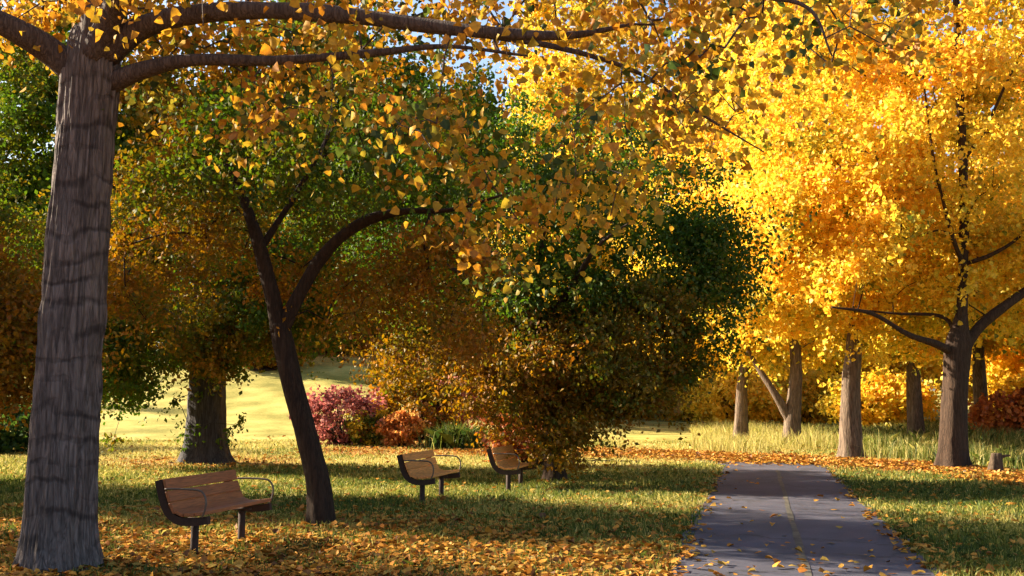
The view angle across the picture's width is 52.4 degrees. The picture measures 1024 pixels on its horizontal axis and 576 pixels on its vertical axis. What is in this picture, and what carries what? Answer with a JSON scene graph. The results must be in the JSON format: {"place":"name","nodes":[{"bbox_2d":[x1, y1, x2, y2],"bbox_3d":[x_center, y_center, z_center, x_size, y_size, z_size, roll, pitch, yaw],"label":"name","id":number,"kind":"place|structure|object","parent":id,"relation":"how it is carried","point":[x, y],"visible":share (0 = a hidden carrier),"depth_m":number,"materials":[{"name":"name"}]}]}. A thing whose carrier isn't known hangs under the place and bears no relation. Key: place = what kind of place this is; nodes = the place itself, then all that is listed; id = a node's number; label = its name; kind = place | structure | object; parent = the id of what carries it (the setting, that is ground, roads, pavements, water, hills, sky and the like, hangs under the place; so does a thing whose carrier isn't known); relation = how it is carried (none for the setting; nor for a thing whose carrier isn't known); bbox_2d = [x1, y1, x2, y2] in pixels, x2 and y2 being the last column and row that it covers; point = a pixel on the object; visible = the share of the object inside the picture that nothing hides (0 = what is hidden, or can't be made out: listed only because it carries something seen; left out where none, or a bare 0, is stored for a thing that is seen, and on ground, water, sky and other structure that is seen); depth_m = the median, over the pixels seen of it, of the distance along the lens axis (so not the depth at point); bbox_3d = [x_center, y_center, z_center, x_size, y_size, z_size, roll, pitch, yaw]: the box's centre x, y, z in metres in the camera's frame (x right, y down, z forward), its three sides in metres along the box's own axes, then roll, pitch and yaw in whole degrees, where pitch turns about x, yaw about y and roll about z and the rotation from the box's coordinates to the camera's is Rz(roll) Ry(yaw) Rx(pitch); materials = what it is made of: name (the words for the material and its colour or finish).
{"place":"outdoors","nodes":[
{"label":"outdoors","id":0,"kind":"place"},
{"bbox_2d":[0,348,1023,575],"bbox_3d":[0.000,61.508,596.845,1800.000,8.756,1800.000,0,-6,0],"label":"ground","id":1,"kind":"structure","parent":0,"point":[260,401],"depth_m":42.80,"materials":[{"name":"plant"}]},
{"bbox_2d":[0,401,31,454],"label":"green shrub","id":2,"kind":"object","parent":1,"relation":"on","point":[17,439],"visible":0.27,"depth_m":28.95,"materials":[{"name":"green plant"}]},
{"bbox_2d":[0,0,171,460],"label":"orange tree","id":3,"kind":"object","parent":1,"relation":"on","point":[19,290],"visible":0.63,"depth_m":17.23,"materials":[{"name":"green plant"}]},
{"bbox_2d":[0,11,197,279],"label":"hillside tree","id":4,"kind":"object","parent":1,"relation":"on","point":[41,123],"visible":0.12,"depth_m":72.75,"materials":[{"name":"green plant"}]},
{"bbox_2d":[108,323,162,351],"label":"hill shrub","id":5,"kind":"object","parent":1,"relation":"on","point":[156,345],"depth_m":70.65,"materials":[{"name":"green plant"}]},
{"bbox_2d":[110,4,279,318],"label":"hillside tree","id":6,"kind":"object","parent":1,"relation":"on","point":[138,118],"visible":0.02,"depth_m":73.48,"materials":[{"name":"green plant"}]},
{"bbox_2d":[155,470,273,553],"bbox_3d":[-3.145,2.423,11.053,0.603,0.879,1.503,-1,-6,13],"label":"park bench","id":7,"kind":"object","parent":1,"relation":"on","point":[226,494],"visible":0.94,"depth_m":10.86,"materials":[{"name":"brown wood"}]},
{"bbox_2d":[0,159,446,464],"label":"old tree","id":8,"kind":"object","parent":1,"relation":"on","point":[234,325],"visible":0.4,"depth_m":24.73,"materials":[{"name":"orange plant"}]},
{"bbox_2d":[226,337,313,370],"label":"hill shrub","id":9,"kind":"object","parent":1,"relation":"on","point":[267,366],"visible":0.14,"depth_m":61.15,"materials":[{"name":"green plant"}]},
{"bbox_2d":[180,0,458,345],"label":"hillside tree","id":10,"kind":"object","parent":1,"relation":"on","point":[317,69],"visible":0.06,"depth_m":73.74,"materials":[{"name":"green plant"}]},
{"bbox_2d":[106,31,533,525],"bbox_3d":[-3.167,-0.079,13.895,6.934,6.432,5.431,0,-6,0],"label":"park tree","id":11,"kind":"object","parent":1,"relation":"on","point":[319,492],"visible":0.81,"depth_m":13.62,"materials":[{"name":"green plant"}]},
{"bbox_2d":[289,382,387,445],"bbox_3d":[-5.771,4.388,34.678,3.459,2.499,3.130,0,-6,0],"label":"burning bush","id":12,"kind":"object","parent":1,"relation":"on","point":[328,427],"visible":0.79,"depth_m":34.28,"materials":[{"name":"pink plant"}]},
{"bbox_2d":[302,318,391,355],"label":"hill shrub","id":13,"kind":"object","parent":1,"relation":"on","point":[373,327],"visible":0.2,"depth_m":67.75,"materials":[{"name":"orange plant"}]},
{"bbox_2d":[340,403,393,445],"bbox_3d":[-4.651,4.667,34.041,2.060,1.812,1.717,0,-6,0],"label":"olive shrub","id":14,"kind":"object","parent":1,"relation":"on","point":[369,436],"visible":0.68,"depth_m":33.85,"materials":[{"name":"green plant"}]},
{"bbox_2d":[363,351,430,385],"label":"hill shrub","id":15,"kind":"object","parent":1,"relation":"on","point":[421,363],"visible":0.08,"depth_m":57.20,"materials":[{"name":"orange plant"}]},
{"bbox_2d":[372,405,428,446],"bbox_3d":[-3.658,4.659,33.698,1.592,1.760,1.661,-6,-8,43],"label":"orange shrub","id":16,"kind":"object","parent":1,"relation":"on","point":[394,429],"visible":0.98,"depth_m":33.48,"materials":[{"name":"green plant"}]},
{"bbox_2d":[365,362,465,439],"bbox_3d":[-3.590,4.335,38.661,4.270,3.356,3.951,0,-6,0],"label":"tan shrub","id":17,"kind":"object","parent":1,"relation":"on","point":[394,394],"visible":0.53,"depth_m":38.32,"materials":[{"name":"orange plant"}]},
{"bbox_2d":[389,333,448,358],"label":"hill shrub","id":18,"kind":"object","parent":1,"relation":"on","point":[420,342],"visible":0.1,"depth_m":68.96,"materials":[{"name":"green plant"}]},
{"bbox_2d":[397,450,460,503],"bbox_3d":[-1.288,3.005,16.260,0.603,0.879,1.503,-1,-6,13],"label":"park bench","id":19,"kind":"object","parent":1,"relation":"on","point":[416,469],"visible":0.97,"depth_m":15.96,"materials":[{"name":"brown wood"}]},
{"bbox_2d":[340,38,519,336],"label":"hillside tree","id":20,"kind":"object","parent":1,"relation":"on","point":[490,96],"visible":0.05,"depth_m":77.89,"materials":[{"name":"green plant"}]},
{"bbox_2d":[410,421,492,449],"bbox_3d":[-1.728,4.616,33.112,4.032,1.053,3.414,0,-6,0],"label":"grass clump","id":21,"kind":"object","parent":1,"relation":"on","point":[447,436],"visible":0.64,"depth_m":32.70,"materials":[{"name":"green plant"}]},
{"bbox_2d":[420,376,488,427],"bbox_3d":[-2.243,4.699,39.841,2.758,2.839,2.352,0,-6,0],"label":"burning bush","id":22,"kind":"object","parent":1,"relation":"on","point":[463,394],"visible":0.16,"depth_m":39.35,"materials":[{"name":"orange plant"}]},
{"bbox_2d":[402,356,514,411],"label":"hill shrub","id":23,"kind":"object","parent":1,"relation":"on","point":[495,397],"visible":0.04,"depth_m":50.86,"materials":[{"name":"orange plant"}]},
{"bbox_2d":[0,0,1007,575],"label":"cottonwood tree","id":24,"kind":"object","parent":1,"relation":"on","point":[60,528],"visible":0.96,"depth_m":9.57,"materials":[{"name":"yellow plant"}]},
{"bbox_2d":[486,444,536,490],"bbox_3d":[0.008,3.280,18.643,0.603,0.879,1.503,-1,-6,13],"label":"park bench","id":25,"kind":"object","parent":1,"relation":"on","point":[501,462],"visible":0.87,"depth_m":18.16,"materials":[{"name":"brown wood"}]},
{"bbox_2d":[0,437,1023,575],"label":"lawn grass","id":26,"kind":"structure","parent":1,"relation":"on","point":[454,493],"depth_m":15.87,"materials":[{"name":"green plant"}]},
{"bbox_2d":[0,435,1023,575],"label":"leaf litter","id":27,"kind":"object","parent":1,"relation":"on","point":[528,568],"visible":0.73,"depth_m":11.24,"materials":[{"name":"orange plant"}]},
{"bbox_2d":[470,402,589,465],"bbox_3d":[0.615,3.670,25.201,2.613,2.127,2.315,-4,-8,35],"label":"russet shrub","id":28,"kind":"object","parent":1,"relation":"on","point":[497,443],"visible":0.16,"depth_m":24.96,"materials":[{"name":"orange plant"}]},
{"bbox_2d":[462,64,639,370],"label":"hillside tree","id":29,"kind":"object","parent":1,"relation":"on","point":[586,137],"visible":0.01,"depth_m":81.94,"materials":[{"name":"green plant"}]},
{"bbox_2d":[314,78,820,482],"bbox_3d":[0.694,-0.262,20.518,9.972,8.214,6.499,0,-6,0],"label":"park tree","id":30,"kind":"object","parent":1,"relation":"on","point":[578,383],"visible":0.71,"depth_m":19.30,"materials":[{"name":"green plant"}]},
{"bbox_2d":[477,0,657,414],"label":"yellow tree","id":31,"kind":"object","parent":1,"relation":"on","point":[575,68],"visible":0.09,"depth_m":49.63,"materials":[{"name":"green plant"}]},
{"bbox_2d":[581,458,640,462],"bbox_3d":[2.432,4.352,26.276,1.807,0.117,0.312,0,-6,0],"label":"fallen branch","id":32,"kind":"object","parent":1,"relation":"on","point":[611,460],"visible":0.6,"depth_m":26.27,"materials":[{"name":"brown wood"}]},
{"bbox_2d":[663,376,700,421],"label":"undergrowth shrub","id":33,"kind":"object","parent":1,"relation":"on","point":[679,417],"visible":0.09,"depth_m":74.21,"materials":[{"name":"green plant"}]},
{"bbox_2d":[652,343,751,422],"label":"slim tree","id":34,"kind":"object","parent":1,"relation":"on","point":[709,366],"depth_m":61.68,"materials":[{"name":"yellow plant"}]},
{"bbox_2d":[674,366,787,424],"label":"undergrowth shrub","id":35,"kind":"object","parent":1,"relation":"on","point":[713,406],"visible":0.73,"depth_m":58.38,"materials":[{"name":"yellow plant"}]},
{"bbox_2d":[594,25,871,437],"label":"yellow tree","id":36,"kind":"object","parent":1,"relation":"on","point":[741,414],"visible":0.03,"depth_m":40.64,"materials":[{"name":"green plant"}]},
{"bbox_2d":[695,346,839,380],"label":"yellow tree","id":37,"kind":"object","parent":1,"relation":"on","point":[786,362],"depth_m":74.63,"materials":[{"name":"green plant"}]},
{"bbox_2d":[607,0,954,442],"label":"yellow tree","id":38,"kind":"object","parent":1,"relation":"on","point":[763,363],"visible":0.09,"depth_m":36.12,"materials":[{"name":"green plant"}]},
{"bbox_2d":[760,386,802,424],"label":"undergrowth shrub","id":39,"kind":"object","parent":1,"relation":"on","point":[779,418],"visible":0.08,"depth_m":62.29,"materials":[{"name":"green plant"}]},
{"bbox_2d":[756,365,840,423],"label":"undergrowth shrub","id":40,"kind":"object","parent":1,"relation":"on","point":[811,390],"visible":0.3,"depth_m":65.90,"materials":[{"name":"yellow plant"}]},
{"bbox_2d":[646,0,1023,457],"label":"yellow tree","id":41,"kind":"object","parent":1,"relation":"on","point":[779,313],"visible":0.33,"depth_m":26.94,"materials":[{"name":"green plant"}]},
{"bbox_2d":[684,0,1023,466],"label":"yellow tree","id":42,"kind":"object","parent":1,"relation":"on","point":[959,251],"visible":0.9,"depth_m":23.30,"materials":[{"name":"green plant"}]},
{"bbox_2d":[809,365,940,427],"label":"undergrowth shrub","id":43,"kind":"object","parent":1,"relation":"on","point":[878,405],"visible":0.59,"depth_m":50.57,"materials":[{"name":"yellow plant"}]},
{"bbox_2d":[818,352,931,381],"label":"yellow tree","id":44,"kind":"object","parent":1,"relation":"on","point":[901,368],"visible":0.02,"depth_m":79.39,"materials":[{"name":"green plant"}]},
{"bbox_2d":[863,198,1013,438],"bbox_3d":[15.142,0.515,40.581,7.819,10.918,7.806,0,-6,0],"label":"slim tree","id":45,"kind":"object","parent":1,"relation":"on","point":[914,407],"visible":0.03,"depth_m":39.55,"materials":[{"name":"yellow plant"}]},
{"bbox_2d":[921,373,968,401],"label":"yellow tree","id":46,"kind":"object","parent":1,"relation":"on","point":[932,383],"depth_m":129.59,"materials":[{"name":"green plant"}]},
{"bbox_2d":[888,143,1004,401],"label":"yellow tree","id":47,"kind":"object","parent":1,"relation":"on","point":[930,368],"visible":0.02,"depth_m":62.30,"materials":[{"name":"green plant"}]},
{"bbox_2d":[934,167,1023,386],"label":"yellow tree","id":48,"kind":"object","parent":1,"relation":"on","point":[999,363],"visible":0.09,"depth_m":49.86,"materials":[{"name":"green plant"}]},
{"bbox_2d":[939,200,1023,426],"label":"slim tree","id":49,"kind":"object","parent":1,"relation":"on","point":[979,376],"visible":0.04,"depth_m":43.73,"materials":[{"name":"yellow plant"}]},
{"bbox_2d":[950,7,1023,363],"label":"yellow tree","id":50,"kind":"object","parent":1,"relation":"on","point":[1005,275],"visible":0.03,"depth_m":38.24,"materials":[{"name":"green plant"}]},
{"bbox_2d":[968,384,1023,438],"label":"red shrub","id":51,"kind":"object","parent":1,"relation":"on","point":[986,416],"visible":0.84,"depth_m":36.31,"materials":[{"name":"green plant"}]},
{"bbox_2d":[968,362,1023,401],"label":"undergrowth shrub","id":52,"kind":"object","parent":1,"relation":"on","point":[993,388],"visible":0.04,"depth_m":51.59,"materials":[{"name":"yellow plant"}]},
{"bbox_2d":[987,453,1010,471],"bbox_3d":[10.079,3.692,21.607,0.516,0.520,0.416,0,-6,0],"label":"stump","id":53,"kind":"object","parent":1,"relation":"on","point":[996,461],"visible":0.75,"depth_m":21.50,"materials":[{"name":"brown wood"}]},
{"bbox_2d":[988,367,1023,414],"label":"undergrowth shrub","id":54,"kind":"object","parent":1,"relation":"on","point":[1010,382],"visible":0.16,"depth_m":45.41,"materials":[{"name":"yellow plant"}]},
{"bbox_2d":[0,0,1023,390],"label":"sky","id":55,"kind":"structure","parent":0,"point":[507,9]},
{"bbox_2d":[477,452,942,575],"bbox_3d":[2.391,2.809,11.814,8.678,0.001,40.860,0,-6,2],"label":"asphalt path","id":56,"kind":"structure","parent":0,"point":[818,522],"depth_m":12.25,"materials":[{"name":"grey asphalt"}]},
{"bbox_2d":[776,470,811,575],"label":"painted line","id":57,"kind":"object","parent":56,"relation":"on","point":[797,538],"visible":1,"depth_m":12.21,"materials":[{"name":"yellow paint"}]},
{"bbox_2d":[687,416,1023,470],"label":"tall grass","id":58,"kind":"structure","parent":0,"point":[812,437],"depth_m":33.48,"materials":[{"name":"yellow plant"}]}
]}

